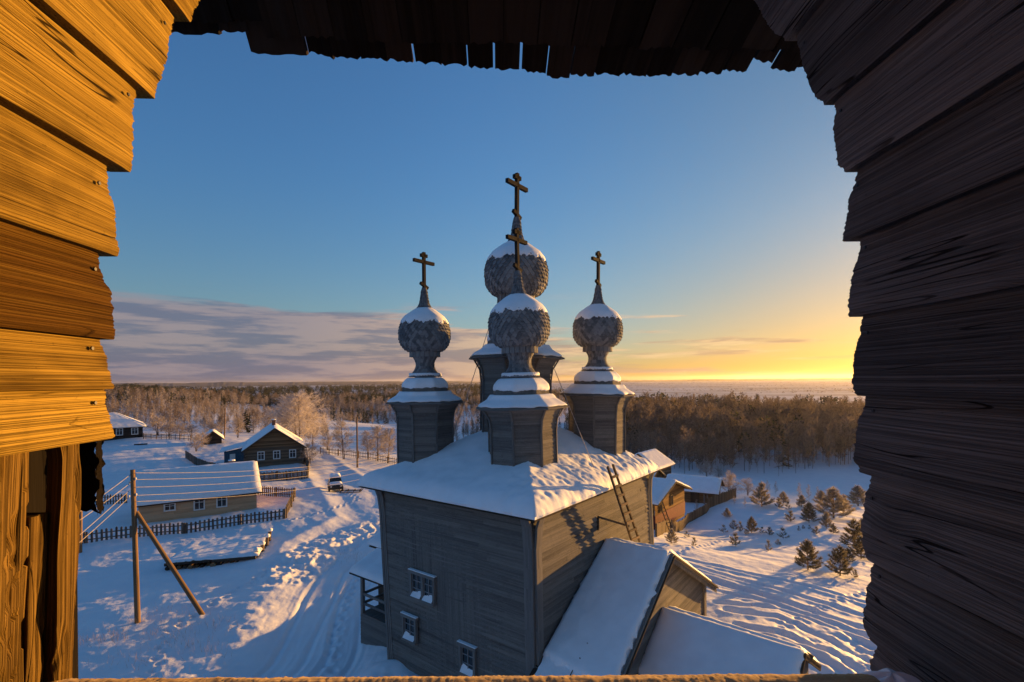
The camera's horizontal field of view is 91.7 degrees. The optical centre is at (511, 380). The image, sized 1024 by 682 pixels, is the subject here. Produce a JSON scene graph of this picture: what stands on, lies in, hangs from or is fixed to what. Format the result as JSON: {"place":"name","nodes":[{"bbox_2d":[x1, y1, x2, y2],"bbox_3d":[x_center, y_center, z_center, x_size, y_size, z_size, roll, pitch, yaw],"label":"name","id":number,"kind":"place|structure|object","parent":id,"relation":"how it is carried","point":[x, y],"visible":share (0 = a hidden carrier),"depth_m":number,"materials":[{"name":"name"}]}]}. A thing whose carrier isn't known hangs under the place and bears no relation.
{"place":"outdoors","nodes":[
{"label":"outdoors","id":0,"kind":"place"},
{"bbox_2d":[77,380,876,678],"bbox_3d":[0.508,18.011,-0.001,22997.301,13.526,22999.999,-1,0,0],"label":"ground","id":1,"kind":"structure","parent":0,"point":[298,616],"depth_m":37.19,"materials":[{"name":"white snow"}]},
{"bbox_2d":[79,511,82,552],"bbox_3d":[-35.818,12.051,41.236,0.349,5.689,0.260,-1,0,0],"label":"utility pole","id":2,"kind":"object","parent":1,"relation":"on","point":[81,529],"visible":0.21,"depth_m":41.19,"materials":[{"name":"brown wood"}]},
{"bbox_2d":[95,493,126,504],"bbox_3d":[-47.513,14.236,58.624,3.817,1.682,0.161,-1,0,-6],"label":"picket fence","id":3,"kind":"object","parent":1,"relation":"on","point":[118,496],"visible":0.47,"depth_m":58.62,"materials":[{"name":"brown wood"}]},
{"bbox_2d":[96,412,145,441],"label":"black house","id":4,"kind":"structure","parent":1,"relation":"on","point":[124,426],"depth_m":107.28,"materials":[{"name":"brown wood"}]},
{"bbox_2d":[116,428,122,435],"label":"window","id":5,"kind":"structure","parent":4,"relation":"in","point":[119,431],"depth_m":106.01,"materials":[{"name":"white paint"}]},
{"bbox_2d":[131,427,137,434],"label":"window","id":6,"kind":"structure","parent":4,"relation":"in","point":[134,431],"depth_m":107.68,"materials":[{"name":"white paint"}]},
{"bbox_2d":[143,415,168,434],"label":"frosted bush","id":7,"kind":"object","parent":1,"relation":"on","point":[154,421],"visible":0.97,"depth_m":111.61,"materials":[{"name":"white plant"}]},
{"bbox_2d":[128,469,204,623],"bbox_3d":[-20.034,9.807,28.908,4.070,9.379,0.379,-1,0,-12],"label":"utility pole","id":8,"kind":"object","parent":1,"relation":"on","point":[135,514],"visible":0.84,"depth_m":28.54,"materials":[{"name":"brown wood"}]},
{"bbox_2d":[137,480,354,501],"bbox_3d":[-16.795,8.679,45.274,0.025,3.559,34.780,-1,0,16],"label":"power line","id":9,"kind":"object","parent":8,"relation":"attached to","point":[233,496],"visible":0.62,"depth_m":34.90,"materials":[{"name":"metal"}]},
{"bbox_2d":[136,463,394,495],"bbox_3d":[-16.809,8.068,45.274,0.025,3.043,34.790,-1,0,16],"label":"power line","id":10,"kind":"object","parent":8,"relation":"attached to","point":[250,488],"visible":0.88,"depth_m":35.64,"materials":[{"name":"metal"}]},
{"bbox_2d":[136,454,395,479],"bbox_3d":[-16.824,7.104,45.274,0.025,2.942,34.798,-1,0,16],"label":"power line","id":11,"kind":"object","parent":8,"relation":"attached to","point":[250,475],"visible":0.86,"depth_m":35.54,"materials":[{"name":"metal"}]},
{"bbox_2d":[154,458,396,486],"bbox_3d":[-16.809,7.578,45.274,0.025,3.006,34.790,-1,0,16],"label":"power line","id":12,"kind":"object","parent":8,"relation":"attached to","point":[256,481],"visible":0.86,"depth_m":36.48,"materials":[{"name":"metal"}]},
{"bbox_2d":[189,452,393,472],"bbox_3d":[-16.824,6.780,45.274,0.025,3.059,34.798,-1,0,16],"label":"power line","id":13,"kind":"object","parent":8,"relation":"attached to","point":[272,469],"visible":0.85,"depth_m":37.57,"materials":[{"name":"metal"}]},
{"bbox_2d":[143,433,190,440],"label":"rail fence","id":14,"kind":"object","parent":1,"relation":"on","point":[175,435],"visible":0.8,"depth_m":107.25,"materials":[{"name":"brown wood"}]},
{"bbox_2d":[156,422,180,436],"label":"frosted bush","id":15,"kind":"object","parent":1,"relation":"on","point":[167,427],"visible":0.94,"depth_m":111.36,"materials":[{"name":"white plant"}]},
{"bbox_2d":[166,423,187,434],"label":"frosted bush","id":16,"kind":"object","parent":1,"relation":"on","point":[180,426],"visible":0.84,"depth_m":111.15,"materials":[{"name":"white plant"}]},
{"bbox_2d":[82,509,285,543],"bbox_3d":[-30.506,13.757,45.832,17.556,1.857,0.878,-1,0,-23],"label":"picket fence","id":17,"kind":"object","parent":1,"relation":"on","point":[184,528],"visible":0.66,"depth_m":45.62,"materials":[{"name":"brown wood"}]},
{"bbox_2d":[179,424,202,436],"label":"frosted bush","id":18,"kind":"object","parent":1,"relation":"on","point":[190,430],"visible":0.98,"depth_m":110.29,"materials":[{"name":"white plant"}]},
{"bbox_2d":[183,433,206,450],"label":"frosted bush","id":19,"kind":"object","parent":1,"relation":"on","point":[194,439],"visible":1,"depth_m":96.05,"materials":[{"name":"white plant"}]},
{"bbox_2d":[135,459,261,523],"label":"long house","id":20,"kind":"structure","parent":1,"relation":"on","point":[151,508],"depth_m":51.75,"materials":[{"name":"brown wood"}]},
{"bbox_2d":[163,503,175,511],"bbox_3d":[-34.227,12.669,49.661,1.010,0.810,0.070,-1,0,-32],"label":"window","id":21,"kind":"structure","parent":20,"relation":"in","point":[167,507],"depth_m":49.64,"materials":[{"name":"white paint"}]},
{"bbox_2d":[193,500,204,510],"bbox_3d":[-32.112,12.696,50.994,1.010,1.260,0.070,-1,0,-32],"label":"window","id":22,"kind":"structure","parent":20,"relation":"in","point":[199,504],"depth_m":50.98,"materials":[{"name":"white paint"}]},
{"bbox_2d":[216,497,226,507],"bbox_3d":[-30.420,12.678,52.061,1.010,1.260,0.070,-1,0,-32],"label":"window","id":23,"kind":"structure","parent":20,"relation":"in","point":[220,502],"depth_m":52.02,"materials":[{"name":"white paint"}]},
{"bbox_2d":[185,451,218,465],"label":"board fence","id":24,"kind":"object","parent":1,"relation":"on","point":[195,460],"visible":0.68,"depth_m":83.49,"materials":[{"name":"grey wood"}]},
{"bbox_2d":[196,430,211,444],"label":"frosted bush","id":25,"kind":"object","parent":1,"relation":"on","point":[204,436],"visible":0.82,"depth_m":100.75,"materials":[{"name":"white plant"}]},
{"bbox_2d":[201,422,216,432],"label":"frosted bush","id":26,"kind":"object","parent":1,"relation":"on","point":[211,426],"visible":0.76,"depth_m":118.22,"materials":[{"name":"white plant"}]},
{"bbox_2d":[202,429,223,444],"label":"shed","id":27,"kind":"structure","parent":1,"relation":"on","point":[217,437],"depth_m":104.07,"materials":[{"name":"brown wood"}]},
{"bbox_2d":[165,534,265,562],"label":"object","id":28,"kind":"structure","parent":1,"relation":"on","point":[222,548],"depth_m":39.69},
{"bbox_2d":[164,560,210,566],"bbox_3d":[-24.420,13.728,37.411,3.125,0.340,0.300,-1,0,-11],"label":"log","id":29,"kind":"object","parent":28,"relation":"on","point":[189,562],"visible":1,"depth_m":37.34,"materials":[{"name":"brown wood"}]},
{"bbox_2d":[259,541,264,551],"bbox_3d":[-20.217,13.475,40.227,0.448,0.922,0.460,-1,0,0],"label":"log","id":30,"kind":"object","parent":28,"relation":"on","point":[261,543],"visible":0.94,"depth_m":40.09,"materials":[{"name":"brown wood"}]},
{"bbox_2d":[265,534,269,546],"bbox_3d":[-20.547,13.441,41.713,0.468,1.128,0.460,-1,0,0],"label":"log","id":31,"kind":"object","parent":28,"relation":"on","point":[267,536],"visible":0.98,"depth_m":41.59,"materials":[{"name":"brown wood"}]},
{"bbox_2d":[267,528,272,540],"bbox_3d":[-20.980,13.399,43.043,0.474,1.227,0.460,-1,0,0],"label":"log","id":32,"kind":"object","parent":28,"relation":"on","point":[269,530],"visible":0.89,"depth_m":42.94,"materials":[{"name":"brown wood"}]},
{"bbox_2d":[212,420,232,433],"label":"frosted bush","id":33,"kind":"object","parent":1,"relation":"on","point":[221,426],"visible":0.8,"depth_m":119.29,"materials":[{"name":"white plant"}]},
{"bbox_2d":[224,408,225,438],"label":"utility pole","id":34,"kind":"object","parent":1,"relation":"on","point":[224,422],"visible":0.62,"depth_m":111.50,"materials":[{"name":"brown wood"}]},
{"bbox_2d":[227,417,245,437],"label":"frosted bush","id":35,"kind":"object","parent":1,"relation":"on","point":[238,426],"visible":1,"depth_m":115.83,"materials":[{"name":"white plant"}]},
{"bbox_2d":[219,419,306,466],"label":"log house","id":36,"kind":"structure","parent":1,"relation":"on","point":[272,443],"depth_m":81.74,"materials":[{"name":"brown wood"}]},
{"bbox_2d":[257,451,264,459],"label":"window","id":37,"kind":"structure","parent":36,"relation":"in","point":[260,455],"depth_m":80.55,"materials":[{"name":"white paint"}]},
{"bbox_2d":[273,450,279,458],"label":"window","id":38,"kind":"structure","parent":36,"relation":"in","point":[276,453],"depth_m":81.56,"materials":[{"name":"white paint"}]},
{"bbox_2d":[289,449,295,457],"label":"window","id":39,"kind":"structure","parent":36,"relation":"in","point":[291,452],"depth_m":82.62,"materials":[{"name":"white paint"}]},
{"bbox_2d":[257,486,295,517],"bbox_3d":[-25.559,13.431,56.196,3.346,1.906,14.219,-1,0,-37],"label":"picket fence","id":40,"kind":"object","parent":1,"relation":"on","point":[290,501],"visible":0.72,"depth_m":59.47,"materials":[{"name":"brown wood"}]},
{"bbox_2d":[264,409,301,432],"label":"frosted birch","id":41,"kind":"object","parent":1,"relation":"on","point":[282,421],"visible":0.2,"depth_m":99.21,"materials":[{"name":"white plant"}]},
{"bbox_2d":[260,457,308,481],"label":"board fence","id":42,"kind":"object","parent":1,"relation":"on","point":[282,476],"visible":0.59,"depth_m":69.44,"materials":[{"name":"brown wood"}]},
{"bbox_2d":[257,389,334,441],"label":"frosted birch","id":43,"kind":"object","parent":1,"relation":"on","point":[301,407],"visible":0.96,"depth_m":96.87,"materials":[{"name":"white plant"}]},
{"bbox_2d":[114,383,479,396],"bbox_3d":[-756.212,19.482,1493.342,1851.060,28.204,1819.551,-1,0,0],"label":"forest","id":44,"kind":"object","parent":1,"relation":"on","point":[252,390],"visible":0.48,"depth_m":1143.94,"materials":[{"name":"green plant"}]},
{"bbox_2d":[298,440,321,461],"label":"frosted bush","id":45,"kind":"object","parent":1,"relation":"on","point":[311,448],"visible":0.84,"depth_m":83.76,"materials":[{"name":"white plant"}]},
{"bbox_2d":[300,414,324,445],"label":"frosted birch","id":46,"kind":"object","parent":1,"relation":"on","point":[308,436],"visible":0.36,"depth_m":106.48,"materials":[{"name":"white plant"}]},
{"bbox_2d":[317,434,336,449],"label":"frosted bush","id":47,"kind":"object","parent":1,"relation":"on","point":[326,442],"visible":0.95,"depth_m":104.48,"materials":[{"name":"white plant"}]},
{"bbox_2d":[328,473,342,491],"bbox_3d":[-22.982,13.219,64.600,1.820,1.985,4.280,-1,0,-22],"label":"parked car","id":48,"kind":"object","parent":1,"relation":"on","point":[336,480],"visible":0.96,"depth_m":63.60,"materials":[{"name":"paint"}]},
{"bbox_2d":[104,385,567,432],"bbox_3d":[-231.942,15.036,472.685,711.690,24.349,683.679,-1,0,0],"label":"conifer forest","id":49,"kind":"object","parent":1,"relation":"on","point":[250,399],"visible":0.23,"depth_m":431.03,"materials":[{"name":"green plant"}]},
{"bbox_2d":[105,386,567,440],"bbox_3d":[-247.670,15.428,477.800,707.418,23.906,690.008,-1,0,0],"label":"birch forest","id":50,"kind":"object","parent":1,"relation":"on","point":[204,405],"visible":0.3,"depth_m":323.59,"materials":[{"name":"brown plant"}]},
{"bbox_2d":[327,418,355,458],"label":"frosted birch","id":51,"kind":"object","parent":1,"relation":"on","point":[338,432],"visible":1,"depth_m":91.69,"materials":[{"name":"white plant"}]},
{"bbox_2d":[339,487,362,492],"bbox_3d":[-19.892,13.479,61.613,2.773,0.723,0.900,-1,0,-5],"label":"sledge","id":52,"kind":"object","parent":1,"relation":"on","point":[342,490],"visible":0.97,"depth_m":61.26,"materials":[{"name":"wood"}]},
{"bbox_2d":[356,417,357,467],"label":"utility pole","id":53,"kind":"object","parent":1,"relation":"on","point":[356,442],"visible":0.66,"depth_m":83.00,"materials":[{"name":"brown wood"}]},
{"bbox_2d":[320,447,396,463],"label":"rail fence","id":54,"kind":"object","parent":1,"relation":"on","point":[362,456],"visible":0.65,"depth_m":94.51,"materials":[{"name":"brown wood"}]},
{"bbox_2d":[355,430,376,458],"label":"frosted birch","id":55,"kind":"object","parent":1,"relation":"on","point":[365,440],"visible":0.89,"depth_m":93.48,"materials":[{"name":"white plant"}]},
{"bbox_2d":[362,425,394,454],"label":"frosted birch","id":56,"kind":"object","parent":1,"relation":"on","point":[377,436],"visible":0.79,"depth_m":93.02,"materials":[{"name":"white plant"}]},
{"bbox_2d":[374,427,396,462],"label":"frosted birch","id":57,"kind":"object","parent":1,"relation":"on","point":[389,442],"visible":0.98,"depth_m":90.97,"materials":[{"name":"white plant"}]},
{"bbox_2d":[155,381,852,410],"bbox_3d":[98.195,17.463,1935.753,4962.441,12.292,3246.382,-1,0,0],"label":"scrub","id":58,"kind":"object","parent":1,"relation":"on","point":[659,389],"visible":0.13,"depth_m":1078.84,"materials":[{"name":"brown plant"}]},
{"bbox_2d":[0,0,1023,681],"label":"bell tower","id":59,"kind":"structure","parent":1,"relation":"on","point":[924,98],"depth_m":1.02,"materials":[{"name":"brown wood"}]},
{"bbox_2d":[349,172,820,676],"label":"wooden church","id":60,"kind":"structure","parent":1,"relation":"on","point":[501,543],"depth_m":21.12,"materials":[{"name":"grey wood"}]},
{"bbox_2d":[400,611,417,645],"bbox_3d":[-4.593,11.117,22.362,1.028,1.218,0.588,-1,0,20],"label":"window","id":61,"kind":"structure","parent":60,"relation":"in","point":[409,621],"depth_m":22.29,"materials":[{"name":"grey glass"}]},
{"bbox_2d":[408,567,436,606],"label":"window","id":62,"kind":"structure","parent":60,"relation":"in","point":[422,585],"depth_m":21.73,"materials":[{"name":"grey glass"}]},
{"bbox_2d":[457,639,477,676],"bbox_3d":[-1.800,11.360,20.246,0.993,1.317,0.562,-1,0,21],"label":"window","id":63,"kind":"structure","parent":60,"relation":"in","point":[467,651],"depth_m":20.20,"materials":[{"name":"grey glass"}]},
{"bbox_2d":[607,464,639,541],"bbox_3d":[5.152,5.746,22.666,0.154,4.208,3.578,-1,0,35],"label":"ladder","id":64,"kind":"object","parent":60,"relation":"on","point":[616,475],"visible":0.95,"depth_m":22.48,"materials":[{"name":"brown wood"}]},
{"bbox_2d":[635,449,674,477],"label":"house","id":65,"kind":"structure","parent":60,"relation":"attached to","point":[662,462],"depth_m":94.73,"materials":[{"name":"grey wood"}]},
{"bbox_2d":[653,469,665,477],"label":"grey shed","id":66,"kind":"structure","parent":1,"relation":"on","point":[659,474],"depth_m":84.63,"materials":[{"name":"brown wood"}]},
{"bbox_2d":[660,502,673,533],"bbox_3d":[16.745,14.850,54.086,0.763,3.520,1.600,-1,0,-38],"label":"short ladder","id":67,"kind":"object","parent":1,"relation":"on","point":[665,515],"visible":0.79,"depth_m":54.05,"materials":[{"name":"brown wood"}]},
{"bbox_2d":[652,477,691,529],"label":"red based cottage","id":68,"kind":"structure","parent":1,"relation":"on","point":[669,493],"depth_m":56.87,"materials":[{"name":"paint"}]},
{"bbox_2d":[664,529,679,542],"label":"young pine","id":69,"kind":"object","parent":1,"relation":"on","point":[670,536],"visible":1,"depth_m":45.73,"materials":[{"name":"green plant"}]},
{"bbox_2d":[655,500,709,536],"bbox_3d":[20.950,16.832,61.296,1.691,6.164,29.778,-1,0,31],"label":"plank fence","id":70,"kind":"object","parent":1,"relation":"on","point":[661,528],"visible":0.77,"depth_m":62.97,"materials":[{"name":"brown wood"}]},
{"bbox_2d":[666,474,724,502],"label":"log barn","id":71,"kind":"structure","parent":1,"relation":"on","point":[700,486],"depth_m":76.93,"materials":[{"name":"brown wood"}]},
{"bbox_2d":[690,493,699,502],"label":"door","id":72,"kind":"structure","parent":71,"relation":"in","point":[695,496],"depth_m":76.84,"materials":[{"name":"brown wood"}]},
{"bbox_2d":[696,460,714,476],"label":"frosted bush","id":73,"kind":"object","parent":1,"relation":"on","point":[705,464],"visible":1,"depth_m":104.89,"materials":[{"name":"grey plant"}]},
{"bbox_2d":[712,466,727,477],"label":"frosted bush","id":74,"kind":"object","parent":1,"relation":"on","point":[720,473],"visible":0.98,"depth_m":108.00,"materials":[{"name":"grey plant"}]},
{"bbox_2d":[706,488,735,507],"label":"plank fence","id":75,"kind":"object","parent":1,"relation":"on","point":[722,497],"visible":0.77,"depth_m":75.36,"materials":[{"name":"grey wood"}]},
{"bbox_2d":[722,508,732,516],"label":"young pine","id":76,"kind":"object","parent":1,"relation":"on","point":[725,512],"visible":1,"depth_m":68.14,"materials":[{"name":"green plant"}]},
{"bbox_2d":[715,470,743,492],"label":"frosted bush","id":77,"kind":"object","parent":1,"relation":"on","point":[731,477],"visible":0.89,"depth_m":78.72,"materials":[{"name":"grey plant"}]},
{"bbox_2d":[729,519,739,528],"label":"pine sapling","id":78,"kind":"object","parent":1,"relation":"on","point":[734,524],"visible":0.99,"depth_m":61.78,"materials":[{"name":"green plant"}]},
{"bbox_2d":[729,532,741,545],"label":"pine sapling","id":79,"kind":"object","parent":1,"relation":"on","point":[735,539],"visible":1,"depth_m":49.03,"materials":[{"name":"green plant"}]},
{"bbox_2d":[626,391,856,468],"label":"conifer forest","id":80,"kind":"object","parent":1,"relation":"on","point":[662,395],"visible":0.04,"depth_m":158.60,"materials":[{"name":"green plant"}]},
{"bbox_2d":[624,390,864,473],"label":"birch forest","id":81,"kind":"object","parent":1,"relation":"on","point":[659,426],"visible":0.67,"depth_m":150.20,"materials":[{"name":"brown plant"}]},
{"bbox_2d":[738,478,758,495],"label":"frosted bush","id":82,"kind":"object","parent":1,"relation":"on","point":[748,487],"visible":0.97,"depth_m":80.21,"materials":[{"name":"grey plant"}]},
{"bbox_2d":[743,515,758,532],"bbox_3d":[28.178,17.034,58.460,1.822,2.355,1.567,-1,0,-25],"label":"young pine","id":83,"kind":"object","parent":1,"relation":"on","point":[751,521],"visible":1,"depth_m":58.36,"materials":[{"name":"green plant"}]},
{"bbox_2d":[749,481,774,506],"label":"young pine","id":84,"kind":"object","parent":1,"relation":"on","point":[759,493],"visible":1,"depth_m":70.95,"materials":[{"name":"green plant"}]},
{"bbox_2d":[765,539,773,550],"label":"pine sapling","id":85,"kind":"object","parent":1,"relation":"on","point":[768,546],"visible":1,"depth_m":48.34,"materials":[{"name":"green plant"}]},
{"bbox_2d":[776,491,788,502],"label":"young pine","id":86,"kind":"object","parent":1,"relation":"on","point":[782,499],"visible":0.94,"depth_m":72.63,"materials":[{"name":"green plant"}]},
{"bbox_2d":[777,527,788,537],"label":"pine sapling","id":87,"kind":"object","parent":1,"relation":"on","point":[782,533],"visible":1,"depth_m":54.48,"materials":[{"name":"green plant"}]},
{"bbox_2d":[785,509,795,521],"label":"pine sapling","id":88,"kind":"object","parent":1,"relation":"on","point":[787,516],"visible":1,"depth_m":62.48,"materials":[{"name":"green plant"}]},
{"bbox_2d":[796,494,807,506],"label":"young pine","id":89,"kind":"object","parent":1,"relation":"on","point":[801,501],"visible":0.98,"depth_m":70.95,"materials":[{"name":"green plant"}]},
{"bbox_2d":[794,539,823,569],"bbox_3d":[23.751,14.066,39.865,2.194,2.981,2.279,-1,0,44],"label":"young pine","id":90,"kind":"object","parent":1,"relation":"on","point":[807,547],"visible":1,"depth_m":39.76,"materials":[{"name":"green plant"}]},
{"bbox_2d":[800,502,819,521],"bbox_3d":[37.162,16.497,61.983,2.426,3.134,2.085,-1,0,31],"label":"young pine","id":91,"kind":"object","parent":1,"relation":"on","point":[808,509],"visible":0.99,"depth_m":61.82,"materials":[{"name":"green plant"}]},
{"bbox_2d":[811,525,819,533],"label":"pine sapling","id":92,"kind":"object","parent":1,"relation":"on","point":[814,530],"visible":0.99,"depth_m":54.85,"materials":[{"name":"green plant"}]},
{"bbox_2d":[812,490,830,504],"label":"young pine","id":93,"kind":"object","parent":1,"relation":"on","point":[820,494],"visible":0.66,"depth_m":74.78,"materials":[{"name":"green plant"}]},
{"bbox_2d":[818,510,834,527],"bbox_3d":[37.032,16.449,58.495,1.767,2.394,1.502,-1,0,-12],"label":"young pine","id":94,"kind":"object","parent":1,"relation":"on","point":[826,518],"visible":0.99,"depth_m":58.33,"materials":[{"name":"green plant"}]},
{"bbox_2d":[828,524,838,532],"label":"young pine","id":95,"kind":"object","parent":1,"relation":"on","point":[833,529],"visible":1,"depth_m":55.15,"materials":[{"name":"green plant"}]},
{"bbox_2d":[812,486,855,517],"bbox_3d":[41.514,15.880,64.187,5.298,4.726,5.011,-1,0,3],"label":"young pine","id":96,"kind":"object","parent":1,"relation":"on","point":[833,492],"visible":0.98,"depth_m":63.90,"materials":[{"name":"green plant"}]},
{"bbox_2d":[823,545,853,575],"bbox_3d":[25.717,14.216,39.176,2.174,2.866,2.466,-1,0,16],"label":"young pine","id":97,"kind":"object","parent":1,"relation":"on","point":[839,554],"visible":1,"depth_m":38.95,"materials":[{"name":"green plant"}]},
{"bbox_2d":[840,494,856,511],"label":"young pine","id":98,"kind":"object","parent":1,"relation":"on","point":[847,501],"visible":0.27,"depth_m":68.40,"materials":[{"name":"green plant"}]},
{"bbox_2d":[841,547,856,561],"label":"young pine","id":99,"kind":"object","parent":1,"relation":"on","point":[849,554],"visible":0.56,"depth_m":44.16,"materials":[{"name":"green plant"}]},
{"bbox_2d":[839,517,862,545],"bbox_3d":[34.014,15.296,49.243,3.141,3.510,2.770,-1,0,-43],"label":"young pine","id":100,"kind":"object","parent":1,"relation":"on","point":[857,532],"visible":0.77,"depth_m":49.38,"materials":[{"name":"green plant"}]},
{"bbox_2d":[846,485,865,505],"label":"young pine","id":101,"kind":"object","parent":1,"relation":"on","point":[857,490],"visible":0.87,"depth_m":77.59,"materials":[{"name":"green plant"}]},
{"bbox_2d":[848,534,865,558],"bbox_3d":[32.141,15.430,45.764,2.073,2.598,1.996,-1,0,16],"label":"young pine","id":102,"kind":"object","parent":1,"relation":"on","point":[857,545],"visible":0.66,"depth_m":45.70,"materials":[{"name":"green plant"}]},
{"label":"log","id":103,"kind":"object","parent":1,"relation":"on","visible":0},
{"bbox_2d":[212,556,255,562],"bbox_3d":[-21.260,13.694,38.014,3.060,0.340,0.300,-1,0,-10],"label":"log","id":104,"kind":"object","parent":103,"relation":"on","point":[233,559],"visible":1,"depth_m":37.90,"materials":[{"name":"brown wood"}]},
{"bbox_2d":[98,30,862,382],"label":"sky","id":105,"kind":"structure","parent":0,"point":[274,213],"materials":[{"name":"blue"}]},
{"bbox_2d":[113,378,851,386],"bbox_3d":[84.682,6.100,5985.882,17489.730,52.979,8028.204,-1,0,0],"label":"hills","id":106,"kind":"structure","parent":0,"point":[219,384],"depth_m":4314.38,"materials":[{"name":"plant"}]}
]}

